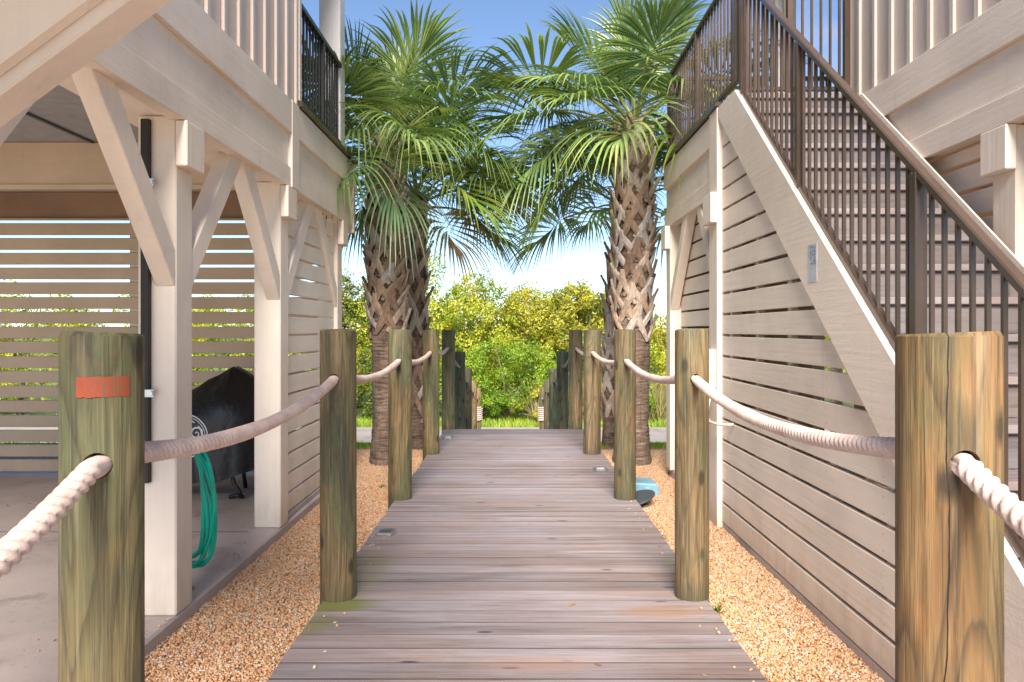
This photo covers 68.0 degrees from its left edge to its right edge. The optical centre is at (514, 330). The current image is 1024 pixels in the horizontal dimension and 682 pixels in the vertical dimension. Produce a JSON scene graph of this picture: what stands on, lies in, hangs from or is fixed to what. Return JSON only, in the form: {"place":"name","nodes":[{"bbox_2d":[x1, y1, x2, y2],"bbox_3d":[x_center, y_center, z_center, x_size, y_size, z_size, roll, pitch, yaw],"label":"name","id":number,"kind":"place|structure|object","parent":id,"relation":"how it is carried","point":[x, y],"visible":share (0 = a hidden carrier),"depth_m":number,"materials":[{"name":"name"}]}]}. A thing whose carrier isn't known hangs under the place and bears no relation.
{"place":"outdoors","nodes":[
{"label":"outdoors","id":0,"kind":"place"},
{"bbox_2d":[0,471,319,681],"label":"concrete floor","id":1,"kind":"structure","parent":0,"point":[28,599],"depth_m":4.73,"materials":[{"name":"grey concrete"}]},
{"bbox_2d":[22,542,245,651],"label":"stray pebbles","id":2,"kind":"object","parent":1,"relation":"on","point":[159,625],"visible":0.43,"depth_m":3.89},
{"bbox_2d":[192,366,253,498],"bbox_3d":[-2.750,0.901,6.952,1.113,1.174,0.719,0,0,0],"label":"covered equipment","id":3,"kind":"object","parent":1,"relation":"on","point":[224,400],"visible":0.45,"depth_m":6.66,"materials":[{"name":"black fabric"}]},
{"bbox_2d":[0,0,357,615],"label":"beach house","id":4,"kind":"structure","parent":0,"point":[173,132],"depth_m":5.59,"materials":[{"name":"beige paint"}]},
{"bbox_2d":[192,452,217,567],"bbox_3d":[-1.902,1.018,4.352,0.265,0.725,0.322,0,0,40],"label":"garden hose","id":5,"kind":"object","parent":4,"relation":"hanging from","point":[209,524],"visible":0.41,"depth_m":4.35,"materials":[{"name":"green rubber"}]},
{"bbox_2d":[0,440,665,448],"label":"lawn grass","id":6,"kind":"structure","parent":0,"point":[362,445],"depth_m":10.92,"materials":[{"name":"green plant"}]},
{"bbox_2d":[2,413,665,426],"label":"verge grass","id":7,"kind":"structure","parent":0,"point":[512,421],"depth_m":23.05,"materials":[{"name":"green plant"}]},
{"bbox_2d":[0,427,829,442],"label":"road","id":8,"kind":"structure","parent":0,"point":[657,434],"depth_m":21.65,"materials":[{"name":"grey asphalt"}]},
{"bbox_2d":[0,0,842,332],"label":"sky","id":9,"kind":"structure","parent":0,"point":[493,19],"materials":[{"name":"blue"}]},
{"bbox_2d":[0,333,853,443],"bbox_3d":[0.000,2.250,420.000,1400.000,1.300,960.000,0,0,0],"label":"ground","id":10,"kind":"structure","parent":0,"point":[359,410],"depth_m":32.29,"materials":[{"name":"green plant"}]},
{"bbox_2d":[0,338,25,370],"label":"wild shrub","id":11,"kind":"object","parent":10,"relation":"on","point":[13,353],"visible":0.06,"depth_m":27.25,"materials":[{"name":"green plant"}]},
{"bbox_2d":[0,279,106,414],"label":"wild shrub","id":12,"kind":"object","parent":10,"relation":"on","point":[27,339],"visible":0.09,"depth_m":25.45,"materials":[{"name":"green plant"}]},
{"bbox_2d":[42,294,224,384],"bbox_3d":[-13.239,0.573,26.806,5.983,4.865,5.000,0,0,0],"label":"wild shrub","id":13,"kind":"object","parent":10,"relation":"on","point":[114,310],"visible":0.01,"depth_m":26.18,"materials":[{"name":"green plant"}]},
{"bbox_2d":[192,294,311,384],"bbox_3d":[-9.543,0.681,26.299,5.037,4.646,5.187,0,0,-12],"label":"wild shrub","id":14,"kind":"object","parent":10,"relation":"on","point":[216,339],"visible":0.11,"depth_m":25.44,"materials":[{"name":"green plant"}]},
{"bbox_2d":[308,268,371,401],"bbox_3d":[-5.511,0.428,25.748,3.212,5.116,3.092,0,0,-15],"label":"wild shrub","id":15,"kind":"object","parent":10,"relation":"on","point":[349,291],"visible":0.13,"depth_m":25.47,"materials":[{"name":"green plant"}]},
{"bbox_2d":[357,361,372,418],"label":"wild shrub","id":16,"kind":"object","parent":10,"relation":"on","point":[367,410],"visible":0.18,"depth_m":24.14,"materials":[{"name":"green plant"}]},
{"bbox_2d":[342,290,445,400],"bbox_3d":[-5.007,0.516,29.461,5.594,4.968,4.091,0,0,0],"label":"wild shrub","id":17,"kind":"object","parent":10,"relation":"on","point":[368,391],"visible":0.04,"depth_m":29.02,"materials":[{"name":"green plant"}]},
{"bbox_2d":[342,246,477,395],"bbox_3d":[-3.510,-0.061,26.021,4.650,6.117,4.086,0,0,0],"label":"wild shrub","id":18,"kind":"object","parent":10,"relation":"on","point":[457,303],"visible":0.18,"depth_m":25.50,"materials":[{"name":"green plant"}]},
{"bbox_2d":[343,106,555,449],"bbox_3d":[-1.448,-0.676,10.215,3.465,4.853,3.575,0,0,-43],"label":"palm tree","id":19,"kind":"object","parent":10,"relation":"on","point":[418,304],"visible":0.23,"depth_m":10.14,"materials":[{"name":"green plant"}]},
{"bbox_2d":[439,358,476,417],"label":"wild shrub","id":20,"kind":"object","parent":10,"relation":"on","point":[440,385],"visible":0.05,"depth_m":23.85,"materials":[{"name":"green plant"}]},
{"bbox_2d":[429,264,532,395],"bbox_3d":[-1.469,0.329,27.095,4.229,5.327,4.261,0,0,0],"label":"wild shrub","id":21,"kind":"object","parent":10,"relation":"on","point":[474,300],"visible":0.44,"depth_m":26.32,"materials":[{"name":"green plant"}]},
{"bbox_2d":[477,383,507,420],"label":"wild shrub","id":22,"kind":"object","parent":10,"relation":"on","point":[485,411],"visible":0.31,"depth_m":23.43,"materials":[{"name":"green plant"}]},
{"bbox_2d":[459,303,551,391],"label":"wild shrub","id":23,"kind":"object","parent":10,"relation":"on","point":[507,334],"depth_m":29.99,"materials":[{"name":"green plant"}]},
{"bbox_2d":[463,332,558,419],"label":"wild shrub","id":24,"kind":"object","parent":10,"relation":"on","point":[505,356],"visible":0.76,"depth_m":23.90,"materials":[{"name":"green plant"}]},
{"bbox_2d":[357,448,665,449],"bbox_3d":[0.000,1.591,10.170,28.000,0.041,0.450,0,0,0],"label":"gravel border","id":25,"kind":"object","parent":10,"relation":"on","point":[601,448],"visible":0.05,"depth_m":10.02,"materials":[{"name":"beige gravel"}]},
{"bbox_2d":[509,382,543,420],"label":"wild shrub","id":26,"kind":"object","parent":10,"relation":"on","point":[534,394],"visible":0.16,"depth_m":23.40,"materials":[{"name":"green plant"}]},
{"bbox_2d":[470,281,585,408],"bbox_3d":[0.618,0.553,27.903,4.238,4.900,3.927,0,0,31],"label":"wild shrub","id":27,"kind":"object","parent":10,"relation":"on","point":[536,302],"visible":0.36,"depth_m":26.84,"materials":[{"name":"green plant"}]},
{"bbox_2d":[527,277,605,370],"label":"wild shrub","id":28,"kind":"object","parent":10,"relation":"on","point":[586,300],"visible":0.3,"depth_m":26.53,"materials":[{"name":"green plant"}]},
{"bbox_2d":[499,106,686,447],"bbox_3d":[1.406,-0.645,10.572,3.595,4.851,3.765,0,0,0],"label":"palm tree","id":29,"kind":"object","parent":10,"relation":"on","point":[607,391],"visible":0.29,"depth_m":10.51,"materials":[{"name":"green plant"}]},
{"bbox_2d":[536,285,662,377],"bbox_3d":[3.494,0.553,31.113,5.955,4.897,4.346,0,0,0],"label":"wild shrub","id":30,"kind":"object","parent":10,"relation":"on","point":[594,322],"depth_m":30.57,"materials":[{"name":"green plant"}]},
{"bbox_2d":[553,288,657,364],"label":"wild shrub","id":31,"kind":"object","parent":10,"relation":"on","point":[584,318],"visible":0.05,"depth_m":28.25,"materials":[{"name":"green plant"}]},
{"bbox_2d":[648,384,659,412],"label":"wild shrub","id":32,"kind":"object","parent":10,"relation":"on","point":[651,396],"visible":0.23,"depth_m":23.58,"materials":[{"name":"green plant"}]},
{"bbox_2d":[649,341,665,387],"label":"wild shrub","id":33,"kind":"object","parent":10,"relation":"on","point":[658,362],"visible":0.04,"depth_m":24.53,"materials":[{"name":"green plant"}]},
{"bbox_2d":[650,306,665,375],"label":"wild shrub","id":34,"kind":"object","parent":10,"relation":"on","point":[661,329],"visible":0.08,"depth_m":28.29,"materials":[{"name":"green plant"}]},
{"bbox_2d":[825,336,846,399],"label":"wild shrub","id":35,"kind":"object","parent":10,"relation":"on","point":[827,338],"depth_m":28.02,"materials":[{"name":"green plant"}]},
{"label":"boardwalk ramp","id":36,"kind":"structure","parent":10,"relation":"on","visible":0},
{"bbox_2d":[442,330,454,432],"bbox_3d":[-0.985,0.882,11.200,0.199,1.782,0.203,0,0,0],"label":"rope post","id":37,"kind":"object","parent":36,"relation":"on","point":[448,386],"visible":0.71,"depth_m":11.11,"materials":[{"name":"brown wood"}]},
{"bbox_2d":[455,351,464,428],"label":"rope post","id":38,"kind":"object","parent":36,"relation":"on","point":[460,394],"visible":0.63,"depth_m":13.11,"materials":[{"name":"brown wood"}]},
{"bbox_2d":[465,368,471,428],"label":"rope post","id":39,"kind":"object","parent":36,"relation":"on","point":[468,400],"visible":0.51,"depth_m":15.21,"materials":[{"name":"brown wood"}]},
{"bbox_2d":[472,380,476,428],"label":"rope post","id":40,"kind":"object","parent":36,"relation":"on","point":[474,405],"visible":0.38,"depth_m":17.31,"materials":[{"name":"brown wood"}]},
{"bbox_2d":[477,388,482,428],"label":"rope post","id":41,"kind":"object","parent":36,"relation":"on","point":[479,414],"visible":0.45,"depth_m":19.41,"materials":[{"name":"brown wood"}]},
{"bbox_2d":[538,388,543,428],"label":"rope post","id":42,"kind":"object","parent":36,"relation":"on","point":[541,410],"visible":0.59,"depth_m":19.42,"materials":[{"name":"brown wood"}]},
{"bbox_2d":[544,380,548,428],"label":"rope post","id":43,"kind":"object","parent":36,"relation":"on","point":[546,405],"visible":0.4,"depth_m":17.32,"materials":[{"name":"brown wood"}]},
{"bbox_2d":[549,368,556,428],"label":"rope post","id":44,"kind":"object","parent":36,"relation":"on","point":[552,401],"visible":0.52,"depth_m":15.22,"materials":[{"name":"wood"}]},
{"bbox_2d":[557,351,568,428],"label":"rope post","id":45,"kind":"object","parent":36,"relation":"on","point":[562,396],"visible":0.7,"depth_m":13.12,"materials":[{"name":"brown wood"}]},
{"bbox_2d":[569,330,582,428],"bbox_3d":[0.895,0.882,11.200,0.202,1.782,0.200,0,0,0],"label":"rope post","id":46,"kind":"object","parent":36,"relation":"on","point":[575,386],"visible":0.77,"depth_m":11.12,"materials":[{"name":"brown wood"}]},
{"bbox_2d":[0,457,886,635],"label":"gravel ground","id":47,"kind":"structure","parent":0,"point":[851,472],"depth_m":5.83,"materials":[{"name":"beige gravel"}]},
{"bbox_2d":[308,0,569,465],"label":"palm tree","id":48,"kind":"object","parent":47,"relation":"on","point":[371,82],"visible":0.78,"depth_m":8.45,"materials":[{"name":"green plant"}]},
{"bbox_2d":[145,449,883,681],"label":"gravel","id":49,"kind":"structure","parent":47,"relation":"on","point":[254,645],"depth_m":4.19,"materials":[{"name":"beige gravel"}]},
{"bbox_2d":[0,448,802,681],"bbox_3d":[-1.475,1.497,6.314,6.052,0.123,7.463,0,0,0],"label":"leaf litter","id":50,"kind":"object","parent":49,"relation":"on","point":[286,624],"visible":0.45,"depth_m":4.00,"materials":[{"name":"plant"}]},
{"bbox_2d":[636,489,654,506],"bbox_3d":[1.100,1.517,6.800,0.299,0.147,0.439,0,0,0],"label":"utility cover","id":51,"kind":"object","parent":49,"relation":"on","point":[644,497],"visible":0.43,"depth_m":6.74,"materials":[{"name":"grey plastic"}]},
{"bbox_2d":[636,477,658,494],"bbox_3d":[1.245,1.508,7.330,0.249,0.124,0.300,0,0,0],"label":"plastic box","id":52,"kind":"object","parent":49,"relation":"on","point":[646,483],"visible":0.58,"depth_m":7.18,"materials":[{"name":"blue plastic"}]},
{"bbox_2d":[713,604,724,611],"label":"weed","id":53,"kind":"object","parent":49,"relation":"on","point":[717,609],"visible":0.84,"depth_m":4.20,"materials":[{"name":"green plant"}]},
{"bbox_2d":[447,0,813,465],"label":"palm tree","id":54,"kind":"object","parent":47,"relation":"on","point":[634,206],"visible":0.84,"depth_m":8.64,"materials":[{"name":"green plant"}]},
{"bbox_2d":[661,0,1023,681],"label":"staircase","id":55,"kind":"structure","parent":47,"relation":"on","point":[863,236],"depth_m":4.36,"materials":[{"name":"beige paint"}]},
{"bbox_2d":[709,349,715,387],"bbox_3d":[1.569,0.307,6.115,0.057,0.325,0.190,0,0,0],"label":"utility box","id":56,"kind":"object","parent":55,"relation":"attached to","point":[712,367],"visible":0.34,"depth_m":6.03,"materials":[{"name":"paint"}]},
{"bbox_2d":[709,398,733,425],"bbox_3d":[1.550,0.592,5.870,0.125,0.257,0.474,0,0,-6],"label":"cable","id":57,"kind":"object","parent":56,"relation":"attached to","point":[721,424],"visible":0.6,"depth_m":5.71,"materials":[{"name":"white plastic"}]},
{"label":"boardwalk joists","id":58,"kind":"structure","parent":47,"relation":"on","visible":0},
{"bbox_2d":[266,429,767,681],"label":"boardwalk","id":59,"kind":"structure","parent":58,"relation":"on","point":[440,597],"depth_m":4.23,"materials":[{"name":"wood"}]},
{"bbox_2d":[58,331,144,681],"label":"rope post","id":60,"kind":"object","parent":59,"relation":"on","point":[101,536],"visible":0.92,"depth_m":1.66,"materials":[{"name":"brown wood"}]},
{"bbox_2d":[320,329,356,603],"bbox_3d":[-0.965,0.871,4.139,0.198,1.759,0.200,0,0,0],"label":"rope post","id":61,"kind":"object","parent":59,"relation":"on","point":[338,491],"visible":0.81,"depth_m":4.05,"materials":[{"name":"brown wood"}]},
{"bbox_2d":[0,346,477,576],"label":"rope","id":62,"kind":"object","parent":61,"relation":"attached to","point":[28,532],"visible":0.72,"depth_m":1.66,"materials":[{"name":"white fabric"}]},
{"bbox_2d":[374,528,396,535],"bbox_3d":[-0.925,1.438,5.420,0.150,0.022,0.150,0,0,0],"label":"deck light","id":63,"kind":"object","parent":59,"relation":"on","point":[385,531],"visible":1,"depth_m":5.38,"materials":[{"name":"metal"}]},
{"bbox_2d":[388,329,411,508],"bbox_3d":[-0.992,0.871,6.551,0.203,1.759,0.198,0,0,0],"label":"rope post","id":64,"kind":"object","parent":59,"relation":"on","point":[400,427],"visible":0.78,"depth_m":6.46,"materials":[{"name":"brown wood"}]},
{"bbox_2d":[423,330,439,459],"bbox_3d":[-0.990,0.871,8.940,0.198,1.759,0.200,0,0,0],"label":"rope post","id":65,"kind":"object","parent":59,"relation":"on","point":[431,340],"visible":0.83,"depth_m":8.86,"materials":[{"name":"brown wood"}]},
{"bbox_2d":[442,436,453,438],"bbox_3d":[-0.900,1.438,10.200,0.150,0.022,0.150,0,0,0],"label":"deck light","id":66,"kind":"object","parent":59,"relation":"on","point":[447,437],"visible":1,"depth_m":10.14,"materials":[{"name":"metal"}]},
{"bbox_2d":[308,501,754,681],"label":"stray pebbles","id":67,"kind":"object","parent":59,"relation":"on","point":[718,632],"visible":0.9,"depth_m":3.66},
{"bbox_2d":[583,330,600,454],"bbox_3d":[0.908,0.871,8.941,0.203,1.759,0.199,0,0,0],"label":"rope post","id":68,"kind":"object","parent":59,"relation":"on","point":[591,401],"visible":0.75,"depth_m":8.86,"materials":[{"name":"brown wood"}]},
{"bbox_2d":[593,467,607,470],"bbox_3d":[0.885,1.438,7.880,0.150,0.022,0.150,0,0,0],"label":"deck light","id":69,"kind":"object","parent":59,"relation":"on","point":[600,469],"visible":1,"depth_m":7.84,"materials":[{"name":"metal"}]},
{"bbox_2d":[614,329,635,500],"bbox_3d":[0.950,0.871,6.550,0.186,1.759,0.184,0,0,0],"label":"rope post","id":70,"kind":"object","parent":59,"relation":"on","point":[624,426],"visible":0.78,"depth_m":6.47,"materials":[{"name":"brown wood"}]},
{"bbox_2d":[675,329,708,601],"bbox_3d":[0.965,0.871,4.140,0.185,1.759,0.181,0,0,0],"label":"rope post","id":71,"kind":"object","parent":59,"relation":"on","point":[691,482],"visible":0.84,"depth_m":4.06,"materials":[{"name":"brown wood"}]},
{"bbox_2d":[895,331,1003,681],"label":"rope post","id":72,"kind":"object","parent":59,"relation":"on","point":[949,549],"visible":0.94,"depth_m":1.55,"materials":[{"name":"brown wood"}]},
{"bbox_2d":[542,347,1023,538],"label":"rope","id":73,"kind":"object","parent":72,"relation":"attached to","point":[997,497],"visible":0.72,"depth_m":1.99,"materials":[{"name":"white fabric"}]},
{"bbox_2d":[513,373,665,422],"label":"tall grass","id":74,"kind":"structure","parent":0,"point":[660,409],"depth_m":23.62,"materials":[{"name":"green plant"}]},
{"bbox_2d":[771,0,1023,525],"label":"beach house","id":75,"kind":"structure","parent":0,"point":[939,84],"depth_m":4.52,"materials":[{"name":"beige paint"}]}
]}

